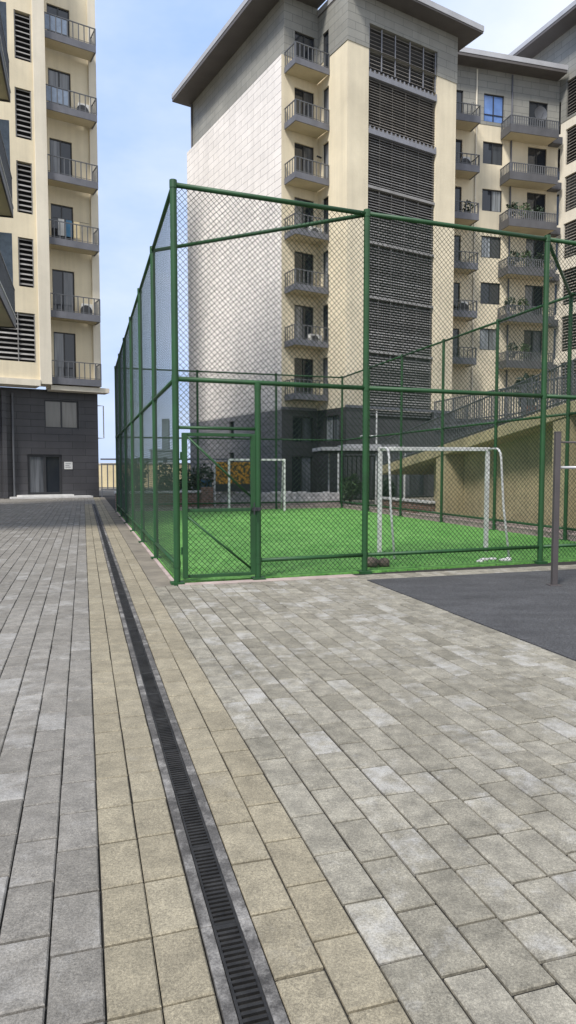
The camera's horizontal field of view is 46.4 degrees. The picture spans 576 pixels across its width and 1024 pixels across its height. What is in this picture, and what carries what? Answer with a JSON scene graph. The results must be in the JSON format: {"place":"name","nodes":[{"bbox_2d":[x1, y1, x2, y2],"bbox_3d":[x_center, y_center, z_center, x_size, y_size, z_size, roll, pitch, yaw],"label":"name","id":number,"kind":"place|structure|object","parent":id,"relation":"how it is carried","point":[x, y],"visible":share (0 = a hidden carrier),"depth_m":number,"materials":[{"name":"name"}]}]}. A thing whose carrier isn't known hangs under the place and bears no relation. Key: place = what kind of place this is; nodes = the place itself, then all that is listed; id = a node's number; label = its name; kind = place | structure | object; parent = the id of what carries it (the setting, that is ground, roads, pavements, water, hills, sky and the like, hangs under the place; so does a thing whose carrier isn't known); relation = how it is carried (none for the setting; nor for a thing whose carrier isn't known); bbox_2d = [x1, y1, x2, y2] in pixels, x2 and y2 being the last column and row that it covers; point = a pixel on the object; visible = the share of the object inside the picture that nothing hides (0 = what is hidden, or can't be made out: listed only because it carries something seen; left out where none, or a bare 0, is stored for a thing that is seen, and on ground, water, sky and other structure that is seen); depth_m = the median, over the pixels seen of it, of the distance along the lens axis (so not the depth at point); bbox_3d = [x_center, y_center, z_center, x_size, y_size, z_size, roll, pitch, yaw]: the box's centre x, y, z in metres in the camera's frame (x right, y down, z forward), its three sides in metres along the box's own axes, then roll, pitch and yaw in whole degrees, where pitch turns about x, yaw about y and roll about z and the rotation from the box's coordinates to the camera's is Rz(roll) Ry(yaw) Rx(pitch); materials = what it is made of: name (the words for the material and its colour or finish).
{"place":"outdoors","nodes":[
{"label":"outdoors","id":0,"kind":"place"},
{"bbox_2d":[0,1,15,328],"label":"apartment building","id":1,"kind":"structure","parent":0,"point":[7,306],"depth_m":24.75,"materials":[{"name":"paint"}]},
{"bbox_2d":[0,498,104,1023],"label":"pavement","id":2,"kind":"structure","parent":0,"point":[76,988],"depth_m":3.43,"materials":[{"name":"grey stone"}]},
{"bbox_2d":[84,497,95,503],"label":"pavement","id":3,"kind":"structure","parent":0,"point":[89,500],"depth_m":34.67,"materials":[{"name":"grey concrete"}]},
{"bbox_2d":[99,497,173,586],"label":"path","id":4,"kind":"structure","parent":0,"point":[156,576],"depth_m":12.42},
{"bbox_2d":[114,487,212,508],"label":"brick wall","id":5,"kind":"structure","parent":0,"point":[194,497],"depth_m":27.93,"materials":[{"name":"brown brick"}]},
{"bbox_2d":[85,497,411,1023],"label":"path","id":6,"kind":"structure","parent":0,"point":[364,991],"depth_m":2.67,"materials":[{"name":"beige stone"}]},
{"bbox_2d":[99,487,433,507],"bbox_3d":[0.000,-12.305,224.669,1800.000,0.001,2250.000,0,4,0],"label":"ground","id":7,"kind":"structure","parent":0,"point":[108,493],"depth_m":39.75,"materials":[{"name":"grey concrete"}]},
{"bbox_2d":[0,0,109,498],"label":"apartment building","id":8,"kind":"structure","parent":7,"relation":"on","point":[51,343],"depth_m":37.38,"materials":[{"name":"beige paint"}]},
{"bbox_2d":[27,454,61,494],"bbox_3d":[-13.843,-2.132,38.239,1.880,2.270,0.075,-2,4,-31],"label":"entrance door","id":9,"kind":"structure","parent":8,"relation":"in","point":[44,471],"depth_m":38.21,"materials":[{"name":"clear glass"}]},
{"bbox_2d":[47,4,68,36],"bbox_3d":[-12.779,-26.833,37.328,1.220,2.250,0.075,-2,4,-31],"label":"balcony door","id":10,"kind":"structure","parent":8,"relation":"in","point":[51,9],"depth_m":37.31,"materials":[{"name":"grey glass"}]},
{"bbox_2d":[48,68,70,107],"bbox_3d":[-12.779,-23.289,37.547,1.220,2.550,0.075,-2,4,-31],"label":"balcony door","id":11,"kind":"structure","parent":8,"relation":"in","point":[55,78],"depth_m":37.50,"materials":[{"name":"grey glass"}]},
{"bbox_2d":[49,138,71,176],"bbox_3d":[-12.779,-19.596,37.776,1.220,2.450,0.075,-2,4,-31],"label":"balcony door","id":12,"kind":"structure","parent":8,"relation":"in","point":[59,148],"depth_m":37.75,"materials":[{"name":"grey glass"}]},
{"bbox_2d":[44,400,77,428],"bbox_3d":[-12.993,-5.580,38.514,1.880,1.580,0.075,-2,4,-31],"label":"window","id":13,"kind":"structure","parent":8,"relation":"in","point":[58,414],"depth_m":38.50,"materials":[{"name":"grey glass"}]},
{"bbox_2d":[51,204,72,239],"bbox_3d":[-12.779,-16.113,37.992,1.220,2.330,0.075,-2,4,-31],"label":"balcony door","id":14,"kind":"structure","parent":8,"relation":"in","point":[58,211],"depth_m":37.89,"materials":[{"name":"grey glass"}]},
{"bbox_2d":[52,269,74,312],"bbox_3d":[-12.779,-12.360,38.224,1.220,2.650,0.075,-2,4,-31],"label":"balcony door","id":15,"kind":"structure","parent":8,"relation":"in","point":[62,281],"depth_m":38.20,"materials":[{"name":"grey glass"}]},
{"bbox_2d":[53,332,75,377],"bbox_3d":[-12.779,-8.817,38.443,1.220,2.810,0.075,-2,4,-31],"label":"balcony door","id":16,"kind":"structure","parent":8,"relation":"in","point":[64,343],"depth_m":38.43,"materials":[{"name":"grey glass"}]},
{"bbox_2d":[99,463,190,486],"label":"boundary wall","id":17,"kind":"structure","parent":7,"relation":"on","point":[110,475],"depth_m":62.11,"materials":[{"name":"white stone"}]},
{"bbox_2d":[129,419,172,462],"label":"building","id":18,"kind":"structure","parent":7,"relation":"on","point":[161,461],"depth_m":91.81,"materials":[{"name":"grey concrete"}]},
{"bbox_2d":[172,0,483,497],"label":"apartment building","id":19,"kind":"structure","parent":7,"relation":"on","point":[350,104],"depth_m":38.19,"materials":[{"name":"paint"}]},
{"bbox_2d":[292,456,311,492],"bbox_3d":[0.749,-2.052,38.813,1.400,2.300,0.075,-2,4,-31],"label":"door","id":20,"kind":"structure","parent":19,"relation":"in","point":[300,481],"depth_m":38.85,"materials":[{"name":"black glass"}]},
{"bbox_2d":[293,416,311,442],"bbox_3d":[0.794,-4.734,38.677,1.400,1.470,0.075,-2,4,-31],"label":"window","id":21,"kind":"structure","parent":19,"relation":"in","point":[301,425],"depth_m":38.67,"materials":[{"name":"black glass"}]},
{"bbox_2d":[294,143,312,174],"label":"balcony door","id":22,"kind":"structure","parent":19,"relation":"in","point":[300,150],"depth_m":37.72,"materials":[{"name":"grey glass"}]},
{"bbox_2d":[294,197,312,228],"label":"balcony door","id":23,"kind":"structure","parent":19,"relation":"in","point":[297,199],"depth_m":37.87,"materials":[{"name":"grey glass"}]},
{"bbox_2d":[294,251,312,285],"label":"balcony door","id":24,"kind":"structure","parent":19,"relation":"in","point":[303,257],"depth_m":38.10,"materials":[{"name":"black glass"}]},
{"bbox_2d":[294,305,312,338],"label":"balcony door","id":25,"kind":"structure","parent":19,"relation":"in","point":[299,313],"depth_m":38.26,"materials":[{"name":"grey glass"}]},
{"bbox_2d":[294,358,312,393],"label":"balcony door","id":26,"kind":"structure","parent":19,"relation":"in","point":[299,369],"depth_m":38.45,"materials":[{"name":"black glass"}]},
{"bbox_2d":[295,88,312,118],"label":"balcony door","id":27,"kind":"structure","parent":19,"relation":"in","point":[302,95],"depth_m":37.52,"materials":[{"name":"grey glass"}]},
{"bbox_2d":[295,32,313,62],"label":"balcony door","id":28,"kind":"structure","parent":19,"relation":"in","point":[301,38],"depth_m":37.30,"materials":[{"name":"grey glass"}]},
{"bbox_2d":[323,251,327,287],"bbox_3d":[2.193,-13.508,37.827,0.075,2.250,0.580,-2,4,-31],"label":"side window","id":29,"kind":"structure","parent":19,"relation":"in","point":[326,253],"depth_m":37.92,"materials":[{"name":"grey glass"}]},
{"bbox_2d":[323,304,327,341],"bbox_3d":[2.193,-10.564,38.009,0.075,2.250,0.580,-2,4,-31],"label":"side window","id":30,"kind":"structure","parent":19,"relation":"in","point":[325,319],"depth_m":38.11,"materials":[{"name":"black glass"}]},
{"bbox_2d":[323,357,327,394],"bbox_3d":[2.193,-7.619,38.191,0.075,2.250,0.580,-2,4,-31],"label":"side window","id":31,"kind":"structure","parent":19,"relation":"in","point":[324,374],"depth_m":38.27,"materials":[{"name":"grey glass"}]},
{"bbox_2d":[324,87,328,123],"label":"side window","id":32,"kind":"structure","parent":19,"relation":"in","point":[326,92],"depth_m":37.35,"materials":[{"name":"grey glass"}]},
{"bbox_2d":[324,142,328,178],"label":"side window","id":33,"kind":"structure","parent":19,"relation":"in","point":[326,147],"depth_m":37.52,"materials":[{"name":"grey glass"}]},
{"bbox_2d":[324,196,328,233],"bbox_3d":[2.193,-16.452,37.644,0.075,2.250,0.580,-2,4,-31],"label":"side window","id":34,"kind":"structure","parent":19,"relation":"in","point":[326,199],"depth_m":37.73,"materials":[{"name":"grey glass"}]},
{"bbox_2d":[324,31,330,67],"bbox_3d":[2.168,-25.284,37.082,0.075,2.250,0.580,-2,4,-31],"label":"side window","id":35,"kind":"structure","parent":19,"relation":"in","point":[326,37],"depth_m":37.13,"materials":[{"name":"grey glass"}]},
{"bbox_2d":[326,415,338,441],"bbox_3d":[2.574,-4.683,37.855,0.075,1.470,1.500,-2,4,-31],"label":"window","id":36,"kind":"structure","parent":19,"relation":"in","point":[333,418],"depth_m":37.94,"materials":[{"name":"grey glass"}]},
{"bbox_2d":[339,473,361,503],"bbox_3d":[2.840,-1.091,31.182,1.217,1.447,1.510,2,4,32],"label":"shrub","id":37,"kind":"object","parent":7,"relation":"on","point":[352,486],"visible":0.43,"depth_m":31.03,"materials":[{"name":"green plant"}]},
{"bbox_2d":[312,444,408,499],"bbox_3d":[3.413,-1.778,31.631,4.200,2.740,2.400,0,4,-8],"label":"entrance shelter","id":38,"kind":"object","parent":7,"relation":"on","point":[346,448],"visible":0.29,"depth_m":30.84,"materials":[{"name":"metal"}]},
{"bbox_2d":[360,413,376,503],"bbox_3d":[3.699,-2.483,30.805,0.798,4.250,0.100,0,4,0],"label":"lamp post","id":39,"kind":"object","parent":7,"relation":"on","point":[375,463],"visible":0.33,"depth_m":30.80,"materials":[{"name":"white metal"}]},
{"bbox_2d":[377,477,395,496],"bbox_3d":[4.494,-0.961,30.629,0.976,1.257,1.504,0,4,0],"label":"shrub","id":40,"kind":"object","parent":7,"relation":"on","point":[385,480],"visible":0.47,"depth_m":30.34,"materials":[{"name":"green plant"}]},
{"bbox_2d":[377,497,435,513],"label":"brick wall","id":41,"kind":"structure","parent":7,"relation":"on","point":[412,502],"depth_m":24.14,"materials":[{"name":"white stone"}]},
{"bbox_2d":[381,359,575,527],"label":"concrete ramp","id":42,"kind":"structure","parent":7,"relation":"on","point":[467,484],"depth_m":20.01,"materials":[{"name":"beige concrete"}]},
{"bbox_2d":[431,374,575,446],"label":"railing","id":43,"kind":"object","parent":42,"relation":"on","point":[482,408],"depth_m":25.98,"materials":[{"name":"grey metal"}]},
{"bbox_2d":[512,373,540,413],"bbox_3d":[8.700,-4.225,24.409,1.216,1.678,1.164,3,4,36],"label":"potted shrub","id":44,"kind":"object","parent":43,"relation":"on","point":[526,376],"visible":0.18,"depth_m":24.27,"materials":[{"name":"green plant"}]},
{"bbox_2d":[419,512,575,532],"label":"kerb","id":45,"kind":"structure","parent":7,"relation":"on","point":[491,521],"depth_m":18.11,"materials":[{"name":"concrete"}]},
{"bbox_2d":[452,47,567,423],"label":"apartment building","id":46,"kind":"structure","parent":7,"relation":"on","point":[509,141],"depth_m":44.35,"materials":[{"name":"beige paint"}]},
{"bbox_2d":[453,329,458,356],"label":"balcony door","id":47,"kind":"structure","parent":46,"relation":"in","point":[457,332],"depth_m":44.53,"materials":[{"name":"grey glass"}]},
{"bbox_2d":[453,283,459,309],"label":"balcony door","id":48,"kind":"structure","parent":46,"relation":"in","point":[456,285],"depth_m":44.33,"materials":[{"name":"grey glass"}]},
{"bbox_2d":[454,235,459,260],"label":"balcony door","id":49,"kind":"structure","parent":46,"relation":"in","point":[457,237],"depth_m":44.14,"materials":[{"name":"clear glass"}]},
{"bbox_2d":[455,187,460,211],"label":"balcony door","id":50,"kind":"structure","parent":46,"relation":"in","point":[457,189],"depth_m":43.94,"materials":[{"name":"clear glass"}]},
{"bbox_2d":[455,139,461,162],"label":"balcony door","id":51,"kind":"structure","parent":46,"relation":"in","point":[458,142],"depth_m":43.76,"materials":[{"name":"grey glass"}]},
{"bbox_2d":[456,90,462,112],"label":"balcony door","id":52,"kind":"structure","parent":46,"relation":"in","point":[459,94],"depth_m":43.54,"materials":[{"name":"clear glass"}]},
{"bbox_2d":[480,329,495,349],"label":"window","id":53,"kind":"structure","parent":46,"relation":"in","point":[492,336],"depth_m":45.11,"materials":[{"name":"grey glass"}]},
{"bbox_2d":[480,282,499,304],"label":"window","id":54,"kind":"structure","parent":46,"relation":"in","point":[492,284],"depth_m":44.93,"materials":[{"name":"grey glass"}]},
{"bbox_2d":[481,236,500,258],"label":"window","id":55,"kind":"structure","parent":46,"relation":"in","point":[495,239],"depth_m":44.75,"materials":[{"name":"grey glass"}]},
{"bbox_2d":[482,189,501,211],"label":"window","id":56,"kind":"structure","parent":46,"relation":"in","point":[491,199],"depth_m":44.56,"materials":[{"name":"grey glass"}]},
{"bbox_2d":[483,142,501,165],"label":"window","id":57,"kind":"structure","parent":46,"relation":"in","point":[492,152],"depth_m":44.38,"materials":[{"name":"grey glass"}]},
{"bbox_2d":[484,94,503,123],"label":"window","id":58,"kind":"structure","parent":46,"relation":"in","point":[493,105],"depth_m":44.17,"materials":[{"name":"blue glass"}]},
{"bbox_2d":[524,330,541,360],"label":"balcony door","id":59,"kind":"structure","parent":46,"relation":"in","point":[530,341],"depth_m":45.97,"materials":[{"name":"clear glass"}]},
{"bbox_2d":[525,285,542,314],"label":"balcony door","id":60,"kind":"structure","parent":46,"relation":"in","point":[534,287],"depth_m":45.78,"materials":[{"name":"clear glass"}]},
{"bbox_2d":[526,239,543,267],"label":"balcony door","id":61,"kind":"structure","parent":46,"relation":"in","point":[533,241],"depth_m":45.57,"materials":[{"name":"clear glass"}]},
{"bbox_2d":[527,193,544,220],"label":"balcony door","id":62,"kind":"structure","parent":46,"relation":"in","point":[533,199],"depth_m":45.38,"materials":[{"name":"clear glass"}]},
{"bbox_2d":[528,147,545,174],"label":"balcony door","id":63,"kind":"structure","parent":46,"relation":"in","point":[536,156],"depth_m":45.22,"materials":[{"name":"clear glass"}]},
{"bbox_2d":[529,101,546,127],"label":"balcony door","id":64,"kind":"structure","parent":46,"relation":"in","point":[532,105],"depth_m":44.93,"materials":[{"name":"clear glass"}]},
{"bbox_2d":[508,0,575,403],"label":"apartment building","id":65,"kind":"structure","parent":7,"relation":"on","point":[553,39],"depth_m":45.02,"materials":[{"name":"beige paint"}]},
{"bbox_2d":[553,330,555,357],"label":"side window","id":66,"kind":"structure","parent":65,"relation":"in","point":[554,330],"depth_m":46.47,"materials":[{"name":"grey glass"}]},
{"bbox_2d":[554,284,556,314],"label":"side window","id":67,"kind":"structure","parent":65,"relation":"in","point":[556,284],"depth_m":46.28,"materials":[{"name":"grey glass"}]},
{"bbox_2d":[557,195,558,224],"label":"side window","id":68,"kind":"structure","parent":65,"relation":"in","point":[557,195],"depth_m":45.90,"materials":[{"name":"grey glass"}]},
{"bbox_2d":[558,149,559,179],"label":"side window","id":69,"kind":"structure","parent":65,"relation":"in","point":[559,149],"depth_m":45.72,"materials":[{"name":"black glass"}]},
{"bbox_2d":[559,103,560,134],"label":"side window","id":70,"kind":"structure","parent":65,"relation":"in","point":[560,103],"depth_m":45.54,"materials":[{"name":"black glass"}]},
{"bbox_2d":[562,315,575,351],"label":"window","id":71,"kind":"structure","parent":65,"relation":"in","point":[563,331],"depth_m":45.43,"materials":[{"name":"grey metal"}]},
{"bbox_2d":[562,361,575,394],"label":"window","id":72,"kind":"structure","parent":65,"relation":"in","point":[575,361],"depth_m":45.62,"materials":[{"name":"grey glass"}]},
{"bbox_2d":[563,267,575,305],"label":"window","id":73,"kind":"structure","parent":65,"relation":"in","point":[570,270],"depth_m":45.03,"materials":[{"name":"grey metal"}]},
{"bbox_2d":[564,220,575,258],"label":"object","id":74,"kind":"structure","parent":65,"relation":"in","point":[570,228],"depth_m":44.94,"materials":[{"name":"grey metal"}]},
{"bbox_2d":[565,173,575,211],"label":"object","id":75,"kind":"structure","parent":65,"relation":"in","point":[570,186],"depth_m":44.84,"materials":[{"name":"grey metal"}]},
{"bbox_2d":[566,125,575,164],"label":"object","id":76,"kind":"structure","parent":65,"relation":"in","point":[571,137],"depth_m":44.70,"materials":[{"name":"grey metal"}]},
{"bbox_2d":[567,78,575,116],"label":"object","id":77,"kind":"structure","parent":65,"relation":"in","point":[571,106],"depth_m":44.55,"materials":[{"name":"grey metal"}]},
{"bbox_2d":[213,491,339,506],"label":"planter wall","id":78,"kind":"structure","parent":0,"point":[224,495],"depth_m":28.76,"materials":[{"name":"stone"}]},
{"bbox_2d":[0,496,575,1023],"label":"ground","id":79,"kind":"structure","parent":0,"point":[110,500],"depth_m":2.88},
{"bbox_2d":[124,458,148,490],"bbox_3d":[-6.962,-1.313,30.404,1.347,2.410,1.273,0,4,0],"label":"shrub","id":80,"kind":"object","parent":79,"relation":"on","point":[138,474],"visible":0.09,"depth_m":30.34,"materials":[{"name":"green plant"}]},
{"bbox_2d":[114,189,173,574],"bbox_3d":[-3.949,-2.170,17.025,0.180,5.428,16.711,-1,4,-17],"label":"chain link fence","id":81,"kind":"object","parent":79,"relation":"on","point":[124,486],"visible":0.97,"depth_m":13.13,"materials":[{"name":"green metal"}]},
{"bbox_2d":[116,512,173,580],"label":"kerb","id":82,"kind":"structure","parent":79,"relation":"on","point":[165,571],"depth_m":12.29,"materials":[{"name":"concrete"}]},
{"bbox_2d":[100,458,227,496],"bbox_3d":[-6.656,-2.009,39.373,8.500,2.245,0.094,0,4,-3],"label":"metal railing","id":83,"kind":"object","parent":79,"relation":"on","point":[102,489],"visible":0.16,"depth_m":39.19,"materials":[{"name":"grey metal"}]},
{"bbox_2d":[152,464,181,490],"bbox_3d":[-5.340,-1.282,30.240,1.335,1.946,1.836,-2,4,-33],"label":"shrub","id":84,"kind":"object","parent":79,"relation":"on","point":[161,478],"visible":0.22,"depth_m":30.15,"materials":[{"name":"green plant"}]},
{"bbox_2d":[92,504,289,1023],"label":"drain channel","id":85,"kind":"object","parent":79,"relation":"on","point":[203,852],"visible":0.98,"depth_m":2.68,"materials":[{"name":"concrete"}]},
{"bbox_2d":[171,463,213,491],"bbox_3d":[-4.000,-1.202,29.313,2.368,1.897,1.703,0,4,0],"label":"shrub","id":86,"kind":"object","parent":79,"relation":"on","point":[194,480],"visible":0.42,"depth_m":29.22,"materials":[{"name":"green plant"}]},
{"bbox_2d":[200,478,211,486],"bbox_3d":[-3.550,-0.866,29.202,0.507,1.220,0.520,0,4,-6],"label":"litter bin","id":87,"kind":"object","parent":79,"relation":"on","point":[201,479],"visible":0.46,"depth_m":28.98,"materials":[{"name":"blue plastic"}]},
{"bbox_2d":[116,505,340,510],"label":"kerb","id":88,"kind":"structure","parent":79,"relation":"on","point":[293,507],"depth_m":26.93,"materials":[{"name":"concrete"}]},
{"bbox_2d":[121,368,341,509],"bbox_3d":[-2.073,-2.739,26.218,8.953,5.428,0.180,-1,4,-17],"label":"chain link fence","id":89,"kind":"object","parent":79,"relation":"on","point":[232,439],"visible":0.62,"depth_m":26.39,"materials":[{"name":"green metal"}]},
{"bbox_2d":[214,460,249,505],"bbox_3d":[-2.272,-1.197,28.232,1.680,2.000,0.080,0,4,-4],"label":"orange board","id":90,"kind":"object","parent":79,"relation":"on","point":[223,487],"visible":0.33,"depth_m":28.18,"materials":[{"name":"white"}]},
{"bbox_2d":[178,574,357,585],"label":"kerb","id":91,"kind":"structure","parent":79,"relation":"on","point":[277,579],"depth_m":9.56,"materials":[{"name":"concrete"}]},
{"bbox_2d":[118,508,575,582],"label":"turf","id":92,"kind":"structure","parent":79,"relation":"on","point":[242,528],"depth_m":14.13,"materials":[{"name":"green plant"}]},
{"bbox_2d":[228,459,285,511],"bbox_3d":[-1.224,-1.037,25.665,2.152,1.966,1.006,0,4,-8],"label":"football goal","id":93,"kind":"object","parent":92,"relation":"on","point":[229,460],"visible":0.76,"depth_m":25.20,"materials":[{"name":"white paint"}]},
{"bbox_2d":[368,557,378,566],"bbox_3d":[1.324,0.793,10.719,0.267,0.153,0.219,0,4,0],"label":"stone","id":94,"kind":"object","parent":92,"relation":"on","point":[373,562],"visible":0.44,"depth_m":10.64,"materials":[{"name":"grey stone"}]},
{"bbox_2d":[379,558,389,566],"bbox_3d":[1.527,0.803,10.753,0.201,0.148,0.183,0,4,0],"label":"stone","id":95,"kind":"object","parent":92,"relation":"on","point":[383,562],"visible":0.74,"depth_m":10.69,"materials":[{"name":"grey stone"}]},
{"bbox_2d":[377,447,509,558],"bbox_3d":[2.792,-0.197,12.103,2.152,1.966,1.006,0,4,-8],"label":"football goal","id":96,"kind":"object","parent":92,"relation":"on","point":[379,543],"visible":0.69,"depth_m":12.41,"materials":[{"name":"white paint"}]},
{"bbox_2d":[154,179,575,585],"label":"chain link fence","id":97,"kind":"object","parent":79,"relation":"on","point":[257,560],"visible":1,"depth_m":9.99,"materials":[{"name":"green metal"}]},
{"bbox_2d":[339,292,575,540],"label":"chain link fence","id":98,"kind":"object","parent":79,"relation":"on","point":[485,423],"visible":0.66,"depth_m":18.34,"materials":[{"name":"green metal"}]},
{"bbox_2d":[343,505,575,541],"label":"kerb","id":99,"kind":"structure","parent":79,"relation":"on","point":[468,523],"depth_m":18.67,"materials":[{"name":"concrete"}]},
{"bbox_2d":[367,569,575,660],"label":"safety flooring","id":100,"kind":"object","parent":79,"relation":"on","point":[532,607],"visible":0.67,"depth_m":8.00,"materials":[{"name":"rubber"}]},
{"bbox_2d":[546,431,575,585],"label":"pull up frame","id":101,"kind":"object","parent":100,"relation":"on","point":[557,467],"visible":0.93,"depth_m":8.97,"materials":[{"name":"silver metal"}]},
{"bbox_2d":[11,0,573,462],"label":"sky","id":102,"kind":"structure","parent":0,"point":[145,49],"materials":[{"name":"blue"}]},
{"bbox_2d":[153,564,575,1023],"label":"pavement","id":103,"kind":"structure","parent":0,"point":[399,673],"depth_m":3.54,"materials":[{"name":"grey stone"}]}
]}

